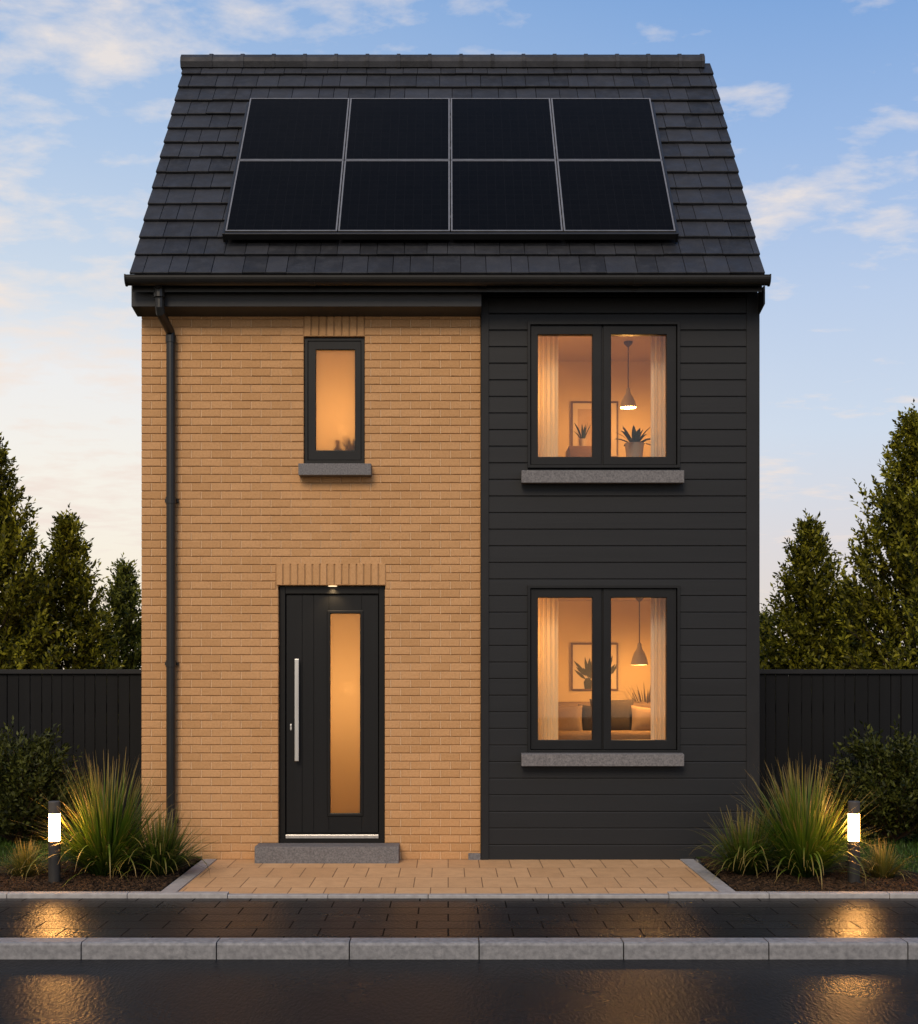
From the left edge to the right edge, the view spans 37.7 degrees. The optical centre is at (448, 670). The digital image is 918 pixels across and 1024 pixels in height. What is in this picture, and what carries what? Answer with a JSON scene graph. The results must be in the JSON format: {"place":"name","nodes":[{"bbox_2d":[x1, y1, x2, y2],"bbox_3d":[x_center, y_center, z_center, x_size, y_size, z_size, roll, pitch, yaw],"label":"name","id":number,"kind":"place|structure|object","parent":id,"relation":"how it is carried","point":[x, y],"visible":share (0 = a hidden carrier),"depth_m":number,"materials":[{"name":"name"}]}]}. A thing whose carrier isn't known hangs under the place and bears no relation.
{"place":"outdoors","nodes":[
{"label":"outdoors","id":0,"kind":"place"},
{"bbox_2d":[17,581,36,657],"bbox_3d":[-5.306,0.207,17.153,1.484,3.087,1.575,0,0,0],"label":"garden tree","id":1,"kind":"object","parent":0,"point":[19,594],"visible":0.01,"depth_m":17.09,"materials":[{"name":"green plant"}]},
{"bbox_2d":[0,828,201,865],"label":"lawn","id":2,"kind":"structure","parent":0,"point":[12,842],"depth_m":12.53,"materials":[{"name":"green plant"}]},
{"bbox_2d":[0,716,91,842],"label":"garden shrub","id":3,"kind":"object","parent":2,"relation":"on","point":[28,775],"visible":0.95,"depth_m":12.79,"materials":[{"name":"green plant"}]},
{"bbox_2d":[0,669,141,827],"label":"fence","id":4,"kind":"object","parent":2,"relation":"on","point":[92,711],"visible":0.34,"depth_m":14.00,"materials":[{"name":"paint"}]},
{"bbox_2d":[0,857,197,891],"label":"bark mulch","id":5,"kind":"object","parent":2,"relation":"on","point":[19,883],"visible":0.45,"depth_m":10.63,"materials":[{"name":"brown wood"}]},
{"bbox_2d":[0,837,62,876],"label":"ornamental grass","id":6,"kind":"object","parent":5,"relation":"on","point":[26,857],"depth_m":10.86,"materials":[{"name":"green plant"}]},
{"bbox_2d":[48,801,61,882],"bbox_3d":[-3.113,1.356,10.630,0.119,0.648,0.119,0,0,0],"label":"bollard light","id":7,"kind":"object","parent":5,"relation":"on","point":[54,865],"visible":0.99,"depth_m":10.59,"materials":[{"name":"metal"}]},
{"bbox_2d":[12,750,195,886],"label":"ornamental grass","id":8,"kind":"object","parent":5,"relation":"on","point":[105,829],"depth_m":10.84,"materials":[{"name":"green plant"}]},
{"bbox_2d":[97,805,221,878],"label":"ornamental grass","id":9,"kind":"object","parent":5,"relation":"on","point":[161,858],"depth_m":10.91,"materials":[{"name":"green plant"}]},
{"bbox_2d":[180,859,716,893],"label":"driveway","id":10,"kind":"structure","parent":0,"point":[402,876],"depth_m":10.95,"materials":[{"name":"brick"}]},
{"bbox_2d":[255,843,399,862],"bbox_3d":[-1.062,1.615,11.871,1.259,0.150,0.252,0,0,0],"label":"doorstep","id":11,"kind":"object","parent":10,"relation":"on","point":[327,852],"visible":1,"depth_m":11.74,"materials":[{"name":"grey concrete"}]},
{"bbox_2d":[0,958,917,1023],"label":"road","id":12,"kind":"structure","parent":0,"point":[458,991],"depth_m":7.52,"materials":[{"name":"black asphalt"}]},
{"bbox_2d":[0,938,917,958],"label":"kerb","id":13,"kind":"structure","parent":12,"relation":"on","point":[458,948],"depth_m":8.35,"materials":[{"name":"concrete"}]},
{"bbox_2d":[0,898,917,940],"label":"pavement","id":14,"kind":"structure","parent":0,"point":[620,918],"depth_m":9.23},
{"bbox_2d":[0,0,917,668],"label":"sky","id":15,"kind":"structure","parent":0,"point":[819,98],"materials":[{"name":"blue"}]},
{"bbox_2d":[60,828,867,957],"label":"ground","id":16,"kind":"structure","parent":0,"point":[189,867],"depth_m":11.70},
{"bbox_2d":[0,432,85,668],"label":"garden tree","id":17,"kind":"object","parent":16,"relation":"on","point":[20,631],"visible":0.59,"depth_m":15.48,"materials":[{"name":"green plant"}]},
{"bbox_2d":[22,503,126,668],"bbox_3d":[-4.759,-0.168,16.608,1.991,3.837,2.061,0,0,0],"label":"garden tree","id":18,"kind":"object","parent":16,"relation":"on","point":[69,562],"visible":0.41,"depth_m":16.46,"materials":[{"name":"green plant"}]},
{"bbox_2d":[94,552,141,668],"bbox_3d":[-4.399,0.064,18.393,1.481,3.376,1.641,0,0,0],"label":"garden tree","id":19,"kind":"object","parent":16,"relation":"on","point":[124,593],"visible":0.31,"depth_m":18.25,"materials":[{"name":"green plant"}]},
{"bbox_2d":[124,54,770,859],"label":"house","id":20,"kind":"structure","parent":16,"relation":"on","point":[374,526],"depth_m":12.00,"materials":[{"name":"brick"}]},
{"bbox_2d":[279,586,384,842],"bbox_3d":[-1.041,0.450,12.081,0.946,2.411,0.160,0,0,0],"label":"front door","id":21,"kind":"structure","parent":20,"relation":"in","point":[332,639],"depth_m":12.08,"materials":[{"name":"black plastic"}]},
{"bbox_2d":[298,338,371,476],"bbox_3d":[-1.004,-2.353,12.005,0.642,1.251,0.250,0,0,0],"label":"window","id":22,"kind":"structure","parent":20,"relation":"in","point":[334,368],"depth_m":12.04,"materials":[{"name":"glass"}]},
{"bbox_2d":[222,102,678,241],"bbox_3d":[0.020,-4.704,12.597,4.024,2.343,0.106,0,-40,0],"label":"mounting frame","id":23,"kind":"object","parent":20,"relation":"attached to","point":[450,235],"visible":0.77,"depth_m":11.83,"materials":[{"name":"metal"}]},
{"bbox_2d":[225,160,343,231],"bbox_3d":[-1.470,-4.306,12.213,0.983,1.170,0.038,0,-40,0],"label":"solar panel","id":24,"kind":"object","parent":23,"relation":"on","point":[286,195],"visible":1,"depth_m":12.18,"materials":[{"name":"glass"}]},
{"bbox_2d":[239,98,349,159],"bbox_3d":[-1.470,-5.209,12.959,0.983,1.153,0.038,0,-40,0],"label":"solar panel","id":25,"kind":"object","parent":23,"relation":"attached to","point":[295,128],"visible":1,"depth_m":12.93,"materials":[{"name":"glass"}]},
{"bbox_2d":[338,160,449,231],"bbox_3d":[-0.476,-4.306,12.213,0.983,1.170,0.038,0,-40,0],"label":"solar panel","id":26,"kind":"object","parent":23,"relation":"on","point":[395,195],"visible":1,"depth_m":12.18,"materials":[{"name":"glass"}]},
{"bbox_2d":[345,98,449,159],"bbox_3d":[-0.476,-5.209,12.959,0.983,1.153,0.038,0,-40,0],"label":"solar panel","id":27,"kind":"object","parent":23,"relation":"attached to","point":[398,129],"visible":1,"depth_m":12.93,"materials":[{"name":"glass"}]},
{"bbox_2d":[451,98,555,159],"bbox_3d":[0.516,-5.209,12.959,0.983,1.153,0.038,0,-40,0],"label":"solar panel","id":28,"kind":"object","parent":23,"relation":"attached to","point":[501,128],"visible":1,"depth_m":12.93,"materials":[{"name":"glass"}]},
{"bbox_2d":[451,160,562,231],"bbox_3d":[0.516,-4.306,12.213,0.983,1.170,0.038,0,-40,0],"label":"solar panel","id":29,"kind":"object","parent":23,"relation":"on","point":[504,195],"visible":1,"depth_m":12.18,"materials":[{"name":"glass"}]},
{"bbox_2d":[551,98,661,160],"bbox_3d":[1.510,-5.209,12.959,0.983,1.153,0.038,0,-40,0],"label":"solar panel","id":30,"kind":"object","parent":23,"relation":"attached to","point":[604,128],"visible":1,"depth_m":12.93,"materials":[{"name":"glass"}]},
{"bbox_2d":[557,160,675,231],"bbox_3d":[1.510,-4.306,12.213,0.983,1.170,0.038,0,-40,0],"label":"solar panel","id":31,"kind":"object","parent":23,"relation":"on","point":[614,195],"visible":1,"depth_m":12.18,"materials":[{"name":"glass"}]},
{"bbox_2d":[538,598,557,739],"bbox_3d":[0.870,0.260,12.302,0.274,1.940,0.019,0,0,0],"label":"curtain","id":32,"kind":"object","parent":20,"relation":"hanging from","point":[547,668],"visible":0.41,"depth_m":12.30,"materials":[{"name":"beige fabric"}]},
{"bbox_2d":[538,336,557,456],"bbox_3d":[0.870,-2.090,12.302,0.274,2.240,0.019,0,0,0],"label":"curtain","id":33,"kind":"object","parent":20,"relation":"hanging from","point":[547,396],"visible":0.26,"depth_m":12.30,"materials":[{"name":"beige fabric"}]},
{"bbox_2d":[571,643,617,690],"bbox_3d":[1.533,-0.038,14.080,0.494,0.498,0.024,0,0,0],"label":"picture","id":34,"kind":"object","parent":20,"relation":"attached to","point":[581,666],"visible":0.52,"depth_m":14.08,"materials":[{"name":"paper"}]},
{"bbox_2d":[571,401,617,456],"bbox_3d":[1.533,-2.521,14.080,0.494,0.591,0.024,0,0,0],"label":"picture","id":35,"kind":"object","parent":20,"relation":"attached to","point":[581,413],"visible":0.55,"depth_m":14.07,"materials":[{"name":"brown wood"}]},
{"bbox_2d":[521,321,683,483],"bbox_3d":[1.365,-2.379,11.980,1.435,1.446,0.240,0,0,0],"label":"window","id":36,"kind":"structure","parent":20,"relation":"in","point":[601,332],"depth_m":11.98,"materials":[{"name":"black plastic"}]},
{"bbox_2d":[521,585,683,765],"bbox_3d":[1.365,0.044,11.980,1.435,1.603,0.240,0,0,0],"label":"window","id":37,"kind":"structure","parent":20,"relation":"in","point":[600,750],"depth_m":11.98,"materials":[{"name":"black plastic"}]},
{"bbox_2d":[558,702,650,739],"bbox_3d":[1.470,0.798,13.560,1.940,0.945,0.900,0,0,0],"label":"sofa","id":38,"kind":"object","parent":20,"relation":"on","point":[615,735],"visible":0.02,"depth_m":13.12,"materials":[{"name":"fabric"}]},
{"bbox_2d":[558,705,582,730],"bbox_3d":[1.175,0.501,13.360,0.340,0.300,0.150,-5,-16,20],"label":"cushion","id":39,"kind":"object","parent":38,"relation":"on","point":[569,718],"visible":0.63,"depth_m":13.29,"materials":[{"name":"fabric"}]},
{"bbox_2d":[578,704,591,730],"bbox_3d":[1.446,0.494,13.380,0.340,0.300,0.150,4,-13,12],"label":"cushion","id":40,"kind":"object","parent":38,"relation":"on","point":[587,718],"visible":0.39,"depth_m":13.33,"materials":[{"name":"grey fabric"}]},
{"bbox_2d":[589,699,633,729],"bbox_3d":[1.643,0.460,13.420,0.460,0.360,0.150,0,-14,-8],"label":"cushion","id":41,"kind":"object","parent":38,"relation":"on","point":[621,714],"visible":0.4,"depth_m":13.37,"materials":[{"name":"brown fabric"}]},
{"bbox_2d":[631,705,650,730],"bbox_3d":[1.966,0.495,13.360,0.320,0.280,0.150,6,-15,-14],"label":"cushion","id":42,"kind":"object","parent":38,"relation":"on","point":[641,718],"visible":0.56,"depth_m":13.29,"materials":[{"name":"beige fabric"}]},
{"bbox_2d":[620,341,635,408],"bbox_3d":[1.774,-2.913,13.250,0.160,0.649,0.160,0,0,0],"label":"pendant lamp","id":43,"kind":"object","parent":20,"relation":"hanging from","point":[628,401],"visible":1,"depth_m":13.22,"materials":[{"name":"metal"}]},
{"bbox_2d":[616,425,650,456],"bbox_3d":[1.748,-2.122,12.616,0.408,0.383,0.423,0,0,0],"label":"potted plant","id":44,"kind":"object","parent":20,"relation":"on","point":[634,446],"visible":0.92,"depth_m":12.55,"materials":[{"name":"green plant"}]},
{"bbox_2d":[626,685,650,702],"bbox_3d":[2.051,0.681,13.925,0.485,1.179,0.487,0,0,-18],"label":"potted plant","id":45,"kind":"object","parent":20,"relation":"on","point":[647,700],"visible":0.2,"depth_m":13.87,"materials":[{"name":"plant"}]},
{"bbox_2d":[631,598,647,664],"bbox_3d":[1.885,-0.391,13.250,0.168,0.675,0.168,0,0,0],"label":"pendant lamp","id":46,"kind":"object","parent":20,"relation":"hanging from","point":[639,657],"visible":0.94,"depth_m":13.21,"materials":[{"name":"metal"}]},
{"bbox_2d":[651,598,664,739],"bbox_3d":[1.959,0.260,12.302,0.213,1.940,0.061,0,0,0],"label":"curtain","id":47,"kind":"object","parent":20,"relation":"hanging from","point":[657,668],"visible":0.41,"depth_m":12.30,"materials":[{"name":"beige fabric"}]},
{"bbox_2d":[651,336,664,456],"bbox_3d":[1.959,-2.090,12.302,0.213,2.240,0.061,0,0,0],"label":"curtain","id":48,"kind":"object","parent":20,"relation":"hanging from","point":[657,396],"visible":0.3,"depth_m":12.30,"materials":[{"name":"beige fabric"}]},
{"bbox_2d":[0,859,917,897],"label":"garden edging","id":49,"kind":"object","parent":16,"relation":"on","point":[176,886],"visible":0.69,"depth_m":10.05,"materials":[{"name":"grey concrete"}]},
{"bbox_2d":[760,606,786,668],"bbox_3d":[4.092,0.435,17.631,1.269,2.631,1.337,0,0,36],"label":"garden tree","id":50,"kind":"object","parent":16,"relation":"on","point":[762,634],"visible":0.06,"depth_m":17.51,"materials":[{"name":"green plant"}]},
{"bbox_2d":[760,508,862,687],"bbox_3d":[4.508,-0.131,16.599,1.984,3.767,2.146,0,0,0],"label":"garden tree","id":51,"kind":"object","parent":16,"relation":"on","point":[811,621],"visible":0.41,"depth_m":16.41,"materials":[{"name":"green plant"}]},
{"bbox_2d":[834,584,877,787],"bbox_3d":[5.166,0.255,17.414,1.486,2.993,1.689,0,0,0],"label":"garden tree","id":52,"kind":"object","parent":16,"relation":"on","point":[856,648],"visible":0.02,"depth_m":17.24,"materials":[{"name":"green plant"}]},
{"bbox_2d":[803,399,917,760],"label":"garden tree","id":53,"kind":"object","parent":16,"relation":"on","point":[880,603],"visible":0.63,"depth_m":15.43,"materials":[{"name":"green plant"}]},
{"bbox_2d":[565,446,591,456],"bbox_3d":[1.393,-1.594,13.713,0.360,1.328,0.415,0,0,0],"label":"cabinet","id":54,"kind":"object","parent":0,"point":[578,451],"visible":0.15,"depth_m":13.51,"materials":[{"name":"brown wood"}]},
{"bbox_2d":[574,423,590,445],"bbox_3d":[1.370,-2.392,13.618,0.222,0.269,0.255,0,0,0],"label":"potted plant","id":55,"kind":"object","parent":54,"relation":"on","point":[582,439],"visible":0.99,"depth_m":13.58,"materials":[{"name":"green plant"}]},
{"bbox_2d":[696,830,917,872],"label":"lawn","id":56,"kind":"structure","parent":0,"point":[911,852],"depth_m":12.46,"materials":[{"name":"green plant"}]},
{"bbox_2d":[699,857,917,891],"bbox_3d":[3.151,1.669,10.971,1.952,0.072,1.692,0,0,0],"label":"bark mulch","id":57,"kind":"object","parent":56,"relation":"on","point":[762,883],"visible":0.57,"depth_m":10.62,"materials":[{"name":"brown wood"}]},
{"bbox_2d":[684,805,813,881],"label":"ornamental grass","id":58,"kind":"object","parent":57,"relation":"on","point":[744,844],"depth_m":10.89,"materials":[{"name":"green plant"}]},
{"bbox_2d":[715,756,885,886],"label":"ornamental grass","id":59,"kind":"object","parent":57,"relation":"on","point":[805,834],"depth_m":10.78,"materials":[{"name":"green plant"}]},
{"bbox_2d":[846,801,861,882],"bbox_3d":[3.207,1.356,10.630,0.119,0.648,0.119,0,0,0],"label":"bollard light","id":60,"kind":"object","parent":57,"relation":"on","point":[854,832],"visible":0.98,"depth_m":10.59,"materials":[{"name":"metal"}]},
{"bbox_2d":[860,836,914,880],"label":"ornamental grass","id":61,"kind":"object","parent":57,"relation":"on","point":[881,868],"depth_m":10.80,"materials":[{"name":"green plant"}]},
{"bbox_2d":[760,669,917,827],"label":"fence","id":62,"kind":"object","parent":56,"relation":"on","point":[806,718],"visible":0.34,"depth_m":14.00,"materials":[{"name":"paint"}]},
{"bbox_2d":[815,714,917,841],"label":"garden shrub","id":63,"kind":"object","parent":56,"relation":"on","point":[893,779],"visible":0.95,"depth_m":12.79,"materials":[{"name":"green plant"}]}
]}

